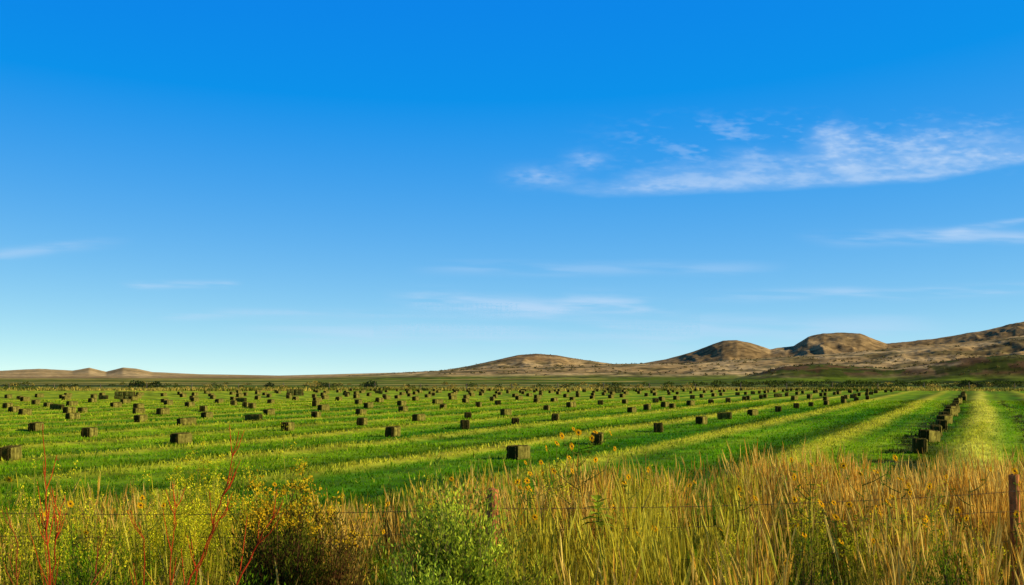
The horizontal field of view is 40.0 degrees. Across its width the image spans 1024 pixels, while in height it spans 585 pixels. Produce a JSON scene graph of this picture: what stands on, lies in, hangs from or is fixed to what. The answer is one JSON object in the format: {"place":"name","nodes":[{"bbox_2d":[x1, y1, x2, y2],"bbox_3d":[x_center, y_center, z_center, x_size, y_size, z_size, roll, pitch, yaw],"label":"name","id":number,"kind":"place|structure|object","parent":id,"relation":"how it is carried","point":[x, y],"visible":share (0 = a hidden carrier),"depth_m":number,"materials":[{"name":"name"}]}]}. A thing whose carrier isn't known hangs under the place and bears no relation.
{"place":"outdoors","nodes":[
{"label":"outdoors","id":0,"kind":"place"},
{"bbox_2d":[0,438,1023,584],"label":"tall dry grass","id":1,"kind":"structure","parent":0,"point":[612,549],"depth_m":15.28,"materials":[{"name":"plant"}]},
{"bbox_2d":[0,390,1023,559],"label":"hay field","id":2,"kind":"structure","parent":0,"point":[916,395],"depth_m":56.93,"materials":[{"name":"plant"}]},
{"bbox_2d":[0,444,22,460],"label":"hay bale","id":3,"kind":"object","parent":2,"relation":"on","point":[11,452],"visible":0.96,"depth_m":39.42},
{"bbox_2d":[8,406,19,411],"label":"hay bale","id":4,"kind":"object","parent":2,"relation":"on","point":[13,408],"visible":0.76,"depth_m":97.67},
{"bbox_2d":[18,408,31,414],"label":"hay bale","id":5,"kind":"object","parent":2,"relation":"on","point":[25,411],"visible":0.94,"depth_m":88.85},
{"bbox_2d":[28,422,43,431],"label":"hay bale","id":6,"kind":"object","parent":2,"relation":"on","point":[33,426],"visible":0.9,"depth_m":62.88},
{"bbox_2d":[50,404,64,409],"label":"hay bale","id":7,"kind":"object","parent":2,"relation":"on","point":[56,406],"visible":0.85,"depth_m":103.12},
{"bbox_2d":[63,407,75,412],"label":"hay bale","id":8,"kind":"object","parent":2,"relation":"on","point":[69,409],"visible":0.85,"depth_m":93.04},
{"bbox_2d":[66,401,77,405],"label":"hay bale","id":9,"kind":"object","parent":2,"relation":"on","point":[69,403],"visible":0.79,"depth_m":114.25},
{"bbox_2d":[65,413,80,419],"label":"hay bale","id":10,"kind":"object","parent":2,"relation":"on","point":[72,416],"visible":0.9,"depth_m":81.88},
{"bbox_2d":[81,427,97,437],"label":"hay bale","id":11,"kind":"object","parent":2,"relation":"on","point":[89,432],"visible":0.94,"depth_m":56.73},
{"bbox_2d":[110,402,121,406],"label":"hay bale","id":12,"kind":"object","parent":2,"relation":"on","point":[115,404],"visible":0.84,"depth_m":108.14},
{"bbox_2d":[114,391,134,398],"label":"hay bale stack","id":13,"kind":"object","parent":2,"relation":"on","point":[122,394],"visible":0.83,"depth_m":142.01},
{"bbox_2d":[132,408,144,413],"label":"hay bale","id":14,"kind":"object","parent":2,"relation":"on","point":[139,410],"visible":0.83,"depth_m":92.03},
{"bbox_2d":[133,403,143,407],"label":"hay bale","id":15,"kind":"object","parent":2,"relation":"on","point":[138,405],"visible":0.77,"depth_m":100.54},
{"bbox_2d":[134,414,147,421],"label":"hay bale","id":16,"kind":"object","parent":2,"relation":"on","point":[142,418],"visible":0.92,"depth_m":73.72},
{"bbox_2d":[156,408,169,414],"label":"hay bale","id":17,"kind":"object","parent":2,"relation":"on","point":[162,411],"visible":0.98,"depth_m":91.77},
{"bbox_2d":[170,432,191,443],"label":"hay bale","id":18,"kind":"object","parent":2,"relation":"on","point":[181,438],"visible":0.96,"depth_m":51.18},
{"bbox_2d":[176,417,196,425],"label":"hay bale","id":19,"kind":"object","parent":2,"relation":"on","point":[185,421],"visible":0.83,"depth_m":68.95},
{"bbox_2d":[200,411,212,418],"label":"hay bale","id":20,"kind":"object","parent":2,"relation":"on","point":[207,414],"visible":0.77,"depth_m":83.09},
{"bbox_2d":[245,414,262,421],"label":"hay bale","id":21,"kind":"object","parent":2,"relation":"on","point":[252,417],"visible":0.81,"depth_m":76.02},
{"bbox_2d":[263,408,274,414],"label":"hay bale","id":22,"kind":"object","parent":2,"relation":"on","point":[270,411],"visible":0.84,"depth_m":90.38},
{"bbox_2d":[281,421,294,430],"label":"hay bale","id":23,"kind":"object","parent":2,"relation":"on","point":[291,424],"visible":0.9,"depth_m":62.94},
{"bbox_2d":[286,389,303,395],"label":"hay bale stack","id":24,"kind":"object","parent":2,"relation":"on","point":[296,392],"visible":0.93,"depth_m":175.21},
{"bbox_2d":[311,411,321,417],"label":"hay bale","id":25,"kind":"object","parent":2,"relation":"on","point":[314,414],"visible":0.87,"depth_m":83.07},
{"bbox_2d":[317,404,329,410],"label":"hay bale","id":26,"kind":"object","parent":2,"relation":"on","point":[324,407],"visible":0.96,"depth_m":99.67},
{"bbox_2d":[355,409,366,414],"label":"hay bale","id":27,"kind":"object","parent":2,"relation":"on","point":[360,411],"visible":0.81,"depth_m":88.74},
{"bbox_2d":[356,417,367,425],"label":"hay bale","id":28,"kind":"object","parent":2,"relation":"on","point":[361,421],"visible":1,"depth_m":69.67},
{"bbox_2d":[363,402,372,407],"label":"hay bale","id":29,"kind":"object","parent":2,"relation":"on","point":[368,404],"visible":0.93,"depth_m":106.82},
{"bbox_2d":[385,426,400,436],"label":"hay bale","id":30,"kind":"object","parent":2,"relation":"on","point":[393,431],"visible":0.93,"depth_m":57.32},
{"bbox_2d":[412,413,425,420],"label":"hay bale","id":31,"kind":"object","parent":2,"relation":"on","point":[418,417],"visible":0.94,"depth_m":76.95},
{"bbox_2d":[460,419,469,428],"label":"hay bale","id":32,"kind":"object","parent":2,"relation":"on","point":[464,424],"visible":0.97,"depth_m":65.19},
{"bbox_2d":[500,409,511,414],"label":"hay bale","id":33,"kind":"object","parent":2,"relation":"on","point":[505,411],"visible":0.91,"depth_m":88.88},
{"bbox_2d":[506,445,530,459],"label":"hay bale","id":34,"kind":"object","parent":2,"relation":"on","point":[518,452],"visible":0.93,"depth_m":41.62},
{"bbox_2d":[591,432,603,444],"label":"hay bale","id":35,"kind":"object","parent":2,"relation":"on","point":[598,438],"visible":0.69,"depth_m":51.04},
{"bbox_2d":[607,387,621,392],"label":"hay bale stack","id":36,"kind":"object","parent":2,"relation":"on","point":[616,389],"visible":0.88,"depth_m":202.22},
{"bbox_2d":[653,422,663,432],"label":"hay bale","id":37,"kind":"object","parent":2,"relation":"on","point":[658,427],"visible":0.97,"depth_m":62.06},
{"bbox_2d":[695,416,707,424],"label":"hay bale","id":38,"kind":"object","parent":2,"relation":"on","point":[699,420],"visible":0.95,"depth_m":71.65},
{"bbox_2d":[717,412,731,419],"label":"hay bale","id":39,"kind":"object","parent":2,"relation":"on","point":[724,415],"visible":0.96,"depth_m":79.47},
{"bbox_2d":[747,409,757,415],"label":"hay bale","id":40,"kind":"object","parent":2,"relation":"on","point":[752,412],"visible":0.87,"depth_m":87.31},
{"bbox_2d":[911,437,927,453],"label":"hay bale","id":41,"kind":"object","parent":2,"relation":"on","point":[919,444],"visible":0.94,"depth_m":44.74},
{"bbox_2d":[918,429,940,442],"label":"hay bale","id":42,"kind":"object","parent":2,"relation":"on","point":[932,436],"visible":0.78,"depth_m":52.78},
{"bbox_2d":[929,423,941,436],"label":"hay bale","id":43,"kind":"object","parent":2,"relation":"on","point":[938,427],"visible":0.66,"depth_m":57.29},
{"bbox_2d":[935,419,947,429],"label":"hay bale","id":44,"kind":"object","parent":2,"relation":"on","point":[943,423],"visible":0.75,"depth_m":65.15},
{"bbox_2d":[936,414,952,423],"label":"hay bale","id":45,"kind":"object","parent":2,"relation":"on","point":[949,418],"visible":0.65,"depth_m":71.76},
{"bbox_2d":[944,408,957,415],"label":"hay bale","id":46,"kind":"object","parent":2,"relation":"on","point":[953,411],"visible":0.65,"depth_m":84.56},
{"bbox_2d":[0,322,1023,584],"bbox_3d":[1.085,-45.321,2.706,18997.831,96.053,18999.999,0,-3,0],"label":"ground","id":47,"kind":"structure","parent":0,"point":[820,350],"depth_m":810.66,"materials":[{"name":"soil"}]},
{"bbox_2d":[0,476,12,577],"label":"wild sunflower","id":48,"kind":"object","parent":47,"relation":"on","point":[8,478],"visible":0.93,"depth_m":11.95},
{"bbox_2d":[0,507,21,584],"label":"red stemmed weed","id":49,"kind":"object","parent":47,"relation":"on","point":[16,577],"visible":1,"depth_m":9.30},
{"bbox_2d":[0,511,37,584],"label":"sweet clover","id":50,"kind":"object","parent":47,"relation":"on","point":[14,550],"visible":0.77,"depth_m":11.90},
{"bbox_2d":[2,459,65,584],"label":"sweet clover","id":51,"kind":"object","parent":47,"relation":"on","point":[24,543],"visible":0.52,"depth_m":13.46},
{"bbox_2d":[28,424,58,584],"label":"red stemmed weed","id":52,"kind":"object","parent":47,"relation":"on","point":[47,543],"visible":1,"depth_m":8.91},
{"bbox_2d":[39,487,66,584],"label":"red stemmed weed","id":53,"kind":"object","parent":47,"relation":"on","point":[55,537],"visible":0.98,"depth_m":9.02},
{"bbox_2d":[34,489,92,584],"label":"sweet clover","id":54,"kind":"object","parent":47,"relation":"on","point":[52,544],"visible":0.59,"depth_m":11.44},
{"bbox_2d":[43,500,88,584],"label":"wild sunflower","id":55,"kind":"object","parent":47,"relation":"on","point":[70,502],"visible":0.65,"depth_m":12.52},
{"bbox_2d":[50,459,112,584],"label":"sweet clover","id":56,"kind":"object","parent":47,"relation":"on","point":[68,512],"visible":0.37,"depth_m":13.88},
{"bbox_2d":[16,522,161,584],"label":"sagebrush","id":57,"kind":"object","parent":47,"relation":"on","point":[79,573],"visible":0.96,"depth_m":10.47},
{"bbox_2d":[63,489,130,584],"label":"sweet clover","id":58,"kind":"object","parent":47,"relation":"on","point":[103,552],"visible":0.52,"depth_m":11.89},
{"bbox_2d":[91,519,112,584],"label":"red stemmed weed","id":59,"kind":"object","parent":47,"relation":"on","point":[97,559],"visible":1,"depth_m":9.33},
{"bbox_2d":[107,469,161,584],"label":"sweet clover","id":60,"kind":"object","parent":47,"relation":"on","point":[135,560],"visible":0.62,"depth_m":12.90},
{"bbox_2d":[127,510,144,584],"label":"red stemmed weed","id":61,"kind":"object","parent":47,"relation":"on","point":[144,551],"visible":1,"depth_m":9.23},
{"bbox_2d":[137,495,165,583],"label":"wild sunflower","id":62,"kind":"object","parent":47,"relation":"on","point":[163,505],"visible":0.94,"depth_m":12.69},
{"bbox_2d":[163,483,184,584],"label":"red stemmed weed","id":63,"kind":"object","parent":47,"relation":"on","point":[174,511],"visible":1,"depth_m":9.32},
{"bbox_2d":[133,469,217,584],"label":"sweet clover","id":64,"kind":"object","parent":47,"relation":"on","point":[178,546],"visible":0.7,"depth_m":13.05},
{"bbox_2d":[158,436,237,584],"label":"sweet clover","id":65,"kind":"object","parent":47,"relation":"on","point":[190,495],"visible":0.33,"depth_m":13.90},
{"bbox_2d":[187,493,232,584],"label":"red stemmed weed","id":66,"kind":"object","parent":47,"relation":"on","point":[209,540],"visible":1,"depth_m":8.96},
{"bbox_2d":[180,424,243,584],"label":"red stemmed weed","id":67,"kind":"object","parent":47,"relation":"on","point":[225,490],"visible":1,"depth_m":8.94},
{"bbox_2d":[177,456,249,584],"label":"sweet clover","id":68,"kind":"object","parent":47,"relation":"on","point":[213,541],"visible":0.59,"depth_m":13.35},
{"bbox_2d":[204,462,253,584],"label":"sweet clover","id":69,"kind":"object","parent":47,"relation":"on","point":[232,509],"visible":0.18,"depth_m":14.86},
{"bbox_2d":[174,556,285,584],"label":"sagebrush","id":70,"kind":"object","parent":47,"relation":"on","point":[264,578],"visible":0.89,"depth_m":9.28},
{"bbox_2d":[230,460,281,583],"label":"sweet clover","id":71,"kind":"object","parent":47,"relation":"on","point":[254,513],"visible":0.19,"depth_m":13.85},
{"bbox_2d":[236,487,283,584],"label":"red stemmed weed","id":72,"kind":"object","parent":47,"relation":"on","point":[258,542],"visible":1,"depth_m":8.55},
{"bbox_2d":[270,482,285,516],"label":"wild sunflower","id":73,"kind":"object","parent":47,"relation":"on","point":[275,485],"visible":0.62,"depth_m":12.60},
{"bbox_2d":[215,457,343,584],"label":"rabbitbrush","id":74,"kind":"object","parent":47,"relation":"on","point":[268,553],"visible":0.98,"depth_m":10.98,"materials":[{"name":"plant"}]},
{"bbox_2d":[271,422,315,561],"bbox_3d":[-2.252,2.361,14.367,0.561,2.075,0.601,1,-4,-22],"label":"sweet clover","id":75,"kind":"object","parent":47,"relation":"on","point":[291,495],"visible":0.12,"depth_m":14.41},
{"bbox_2d":[280,481,378,584],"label":"rabbitbrush","id":76,"kind":"object","parent":47,"relation":"on","point":[342,569],"visible":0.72,"depth_m":11.28,"materials":[{"name":"plant"}]},
{"bbox_2d":[354,502,389,584],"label":"wild sunflower","id":77,"kind":"object","parent":47,"relation":"on","point":[383,532],"visible":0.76,"depth_m":13.30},
{"bbox_2d":[375,475,403,563],"bbox_3d":[-1.633,3.070,18.835,0.469,1.272,0.519,1,-4,-17],"label":"sweet clover","id":78,"kind":"object","parent":47,"relation":"on","point":[388,532],"visible":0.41,"depth_m":18.80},
{"bbox_2d":[364,525,470,584],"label":"sagebrush","id":79,"kind":"object","parent":47,"relation":"on","point":[404,577],"visible":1,"depth_m":9.50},
{"bbox_2d":[408,473,458,569],"bbox_3d":[-0.722,2.577,13.882,0.632,1.602,0.625,2,-4,-30],"label":"sweet clover","id":80,"kind":"object","parent":47,"relation":"on","point":[435,507],"visible":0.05,"depth_m":13.88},
{"bbox_2d":[392,446,547,584],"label":"sagebrush","id":81,"kind":"object","parent":47,"relation":"on","point":[468,567],"visible":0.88,"depth_m":10.18,"materials":[{"name":"plant"}]},
{"bbox_2d":[0,490,1022,584],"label":"green grass","id":82,"kind":"structure","parent":47,"relation":"on","point":[380,577],"depth_m":18.13,"materials":[{"name":"plant"}]},
{"bbox_2d":[8,382,1014,388],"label":"pasture fence","id":83,"kind":"object","parent":47,"relation":"on","point":[511,385],"visible":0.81,"depth_m":255.31,"materials":[{"name":"brown wood"}]},
{"bbox_2d":[0,474,1023,584],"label":"barbed wire fence","id":84,"kind":"object","parent":47,"relation":"on","point":[1013,501],"visible":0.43,"depth_m":14.29,"materials":[{"name":"brown wood"}]},
{"bbox_2d":[2,379,1023,388],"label":"distant brush","id":85,"kind":"object","parent":47,"relation":"on","point":[965,384],"visible":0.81,"depth_m":343.44,"materials":[{"name":"plant"}]},
{"bbox_2d":[476,520,563,584],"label":"sagebrush","id":86,"kind":"object","parent":47,"relation":"on","point":[523,571],"visible":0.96,"depth_m":10.05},
{"bbox_2d":[508,477,537,563],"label":"wild sunflower","id":87,"kind":"object","parent":47,"relation":"on","point":[526,479],"visible":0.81,"depth_m":12.89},
{"bbox_2d":[518,461,536,539],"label":"wild sunflower","id":88,"kind":"object","parent":47,"relation":"on","point":[519,487],"visible":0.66,"depth_m":14.45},
{"bbox_2d":[524,427,574,528],"bbox_3d":[0.444,2.485,15.582,0.597,1.993,0.375,2,-4,-33],"label":"wild sunflower","id":89,"kind":"object","parent":47,"relation":"on","point":[541,461],"visible":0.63,"depth_m":15.70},
{"bbox_2d":[531,456,580,582],"bbox_3d":[0.433,2.628,15.362,0.554,1.680,0.630,3,-4,-39],"label":"sweet clover","id":90,"kind":"object","parent":47,"relation":"on","point":[566,487],"visible":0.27,"depth_m":15.36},
{"bbox_2d":[542,429,616,584],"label":"wild sunflower","id":91,"kind":"object","parent":47,"relation":"on","point":[578,434],"visible":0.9,"depth_m":14.86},
{"bbox_2d":[580,495,618,584],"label":"milkweed","id":92,"kind":"object","parent":47,"relation":"on","point":[598,503],"visible":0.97,"depth_m":12.69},
{"bbox_2d":[612,467,649,569],"bbox_3d":[1.209,2.595,14.428,0.275,1.606,0.438,-2,-4,30],"label":"wild sunflower","id":93,"kind":"object","parent":47,"relation":"on","point":[628,478],"visible":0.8,"depth_m":14.47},
{"bbox_2d":[627,525,657,582],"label":"wild sunflower","id":94,"kind":"object","parent":47,"relation":"on","point":[647,545],"visible":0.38,"depth_m":12.26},
{"bbox_2d":[641,461,675,584],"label":"sweet clover","id":95,"kind":"object","parent":47,"relation":"on","point":[660,518],"visible":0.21,"depth_m":15.85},
{"bbox_2d":[667,480,699,582],"bbox_3d":[1.752,2.663,14.293,0.182,1.473,0.522,-2,-4,35],"label":"wild sunflower","id":96,"kind":"object","parent":47,"relation":"on","point":[687,504],"visible":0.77,"depth_m":14.31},
{"bbox_2d":[349,334,1023,375],"bbox_3d":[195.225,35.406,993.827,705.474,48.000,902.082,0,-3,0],"label":"hillside scrub","id":97,"kind":"object","parent":47,"relation":"on","point":[768,370],"visible":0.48,"depth_m":819.26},
{"bbox_2d":[704,521,764,584],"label":"sweet clover","id":98,"kind":"object","parent":47,"relation":"on","point":[723,567],"visible":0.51,"depth_m":12.86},
{"bbox_2d":[717,484,757,576],"bbox_3d":[2.256,2.615,13.712,0.415,1.451,0.328,-2,-4,34],"label":"wild sunflower","id":99,"kind":"object","parent":47,"relation":"on","point":[738,487],"visible":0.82,"depth_m":13.70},
{"bbox_2d":[749,504,768,575],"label":"red stemmed weed","id":100,"kind":"object","parent":47,"relation":"on","point":[757,529],"visible":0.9,"depth_m":10.88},
{"bbox_2d":[782,523,806,584],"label":"wild sunflower","id":101,"kind":"object","parent":47,"relation":"on","point":[803,534],"visible":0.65,"depth_m":11.95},
{"bbox_2d":[790,457,814,577],"bbox_3d":[2.983,2.548,14.337,0.278,1.731,0.279,0,-3,0],"label":"wild sunflower","id":102,"kind":"object","parent":47,"relation":"on","point":[794,499],"visible":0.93,"depth_m":14.34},
{"bbox_2d":[773,505,854,584],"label":"sagebrush","id":103,"kind":"object","parent":47,"relation":"on","point":[826,581],"visible":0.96,"depth_m":10.27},
{"bbox_2d":[784,465,845,584],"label":"sweet clover","id":104,"kind":"object","parent":47,"relation":"on","point":[823,530],"visible":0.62,"depth_m":14.84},
{"bbox_2d":[817,499,844,584],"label":"wild sunflower","id":105,"kind":"object","parent":47,"relation":"on","point":[835,516],"visible":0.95,"depth_m":12.67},
{"bbox_2d":[835,511,889,584],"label":"sweet clover","id":106,"kind":"object","parent":47,"relation":"on","point":[861,569],"visible":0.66,"depth_m":13.35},
{"bbox_2d":[840,455,897,563],"bbox_3d":[3.705,2.556,14.539,0.550,1.758,0.425,-1,-4,21],"label":"wild sunflower","id":107,"kind":"object","parent":47,"relation":"on","point":[894,457],"visible":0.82,"depth_m":14.63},
{"bbox_2d":[870,494,898,583],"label":"wild sunflower","id":108,"kind":"object","parent":47,"relation":"on","point":[873,539],"visible":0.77,"depth_m":12.64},
{"bbox_2d":[870,470,926,583],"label":"wild sunflower","id":109,"kind":"object","parent":47,"relation":"on","point":[908,490],"visible":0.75,"depth_m":14.29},
{"bbox_2d":[890,480,951,584],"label":"sweet clover","id":110,"kind":"object","parent":47,"relation":"on","point":[925,530],"visible":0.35,"depth_m":14.87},
{"bbox_2d":[921,481,968,566],"bbox_3d":[4.201,2.611,13.837,0.577,1.510,0.264,2,-4,-25],"label":"wild sunflower","id":111,"kind":"object","parent":47,"relation":"on","point":[929,486],"visible":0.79,"depth_m":13.83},
{"bbox_2d":[901,518,996,584],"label":"sagebrush","id":112,"kind":"object","parent":47,"relation":"on","point":[947,578],"visible":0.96,"depth_m":10.38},
{"bbox_2d":[942,467,991,582],"bbox_3d":[4.620,2.594,14.324,0.423,1.638,0.443,-3,-4,37],"label":"wild sunflower","id":113,"kind":"object","parent":47,"relation":"on","point":[944,505],"visible":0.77,"depth_m":14.39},
{"bbox_2d":[963,519,1016,584],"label":"sweet clover","id":114,"kind":"object","parent":47,"relation":"on","point":[978,538],"visible":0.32,"depth_m":12.86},
{"bbox_2d":[1010,468,1023,584],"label":"wild sunflower","id":115,"kind":"object","parent":47,"relation":"on","point":[1016,515],"visible":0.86,"depth_m":13.89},
{"bbox_2d":[0,386,1023,391],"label":"field edge grass","id":116,"kind":"structure","parent":0,"point":[463,388],"depth_m":245.23,"materials":[{"name":"plant"}]},
{"bbox_2d":[0,0,1023,375],"label":"sky","id":117,"kind":"structure","parent":0,"point":[224,187],"materials":[{"name":"blue"}]},
{"bbox_2d":[494,300,614,311],"bbox_3d":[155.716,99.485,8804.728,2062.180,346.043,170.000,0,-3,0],"label":"cloud","id":118,"kind":"structure","parent":0,"point":[528,307],"depth_m":8803.19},
{"bbox_2d":[685,134,995,186],"bbox_3d":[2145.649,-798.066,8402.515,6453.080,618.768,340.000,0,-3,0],"label":"cloud","id":119,"kind":"structure","parent":0,"point":[853,169],"depth_m":8432.00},
{"bbox_2d":[945,230,966,235],"bbox_3d":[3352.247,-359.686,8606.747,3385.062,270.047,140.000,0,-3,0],"label":"cloud","id":120,"kind":"structure","parent":0,"point":[957,232],"depth_m":8605.41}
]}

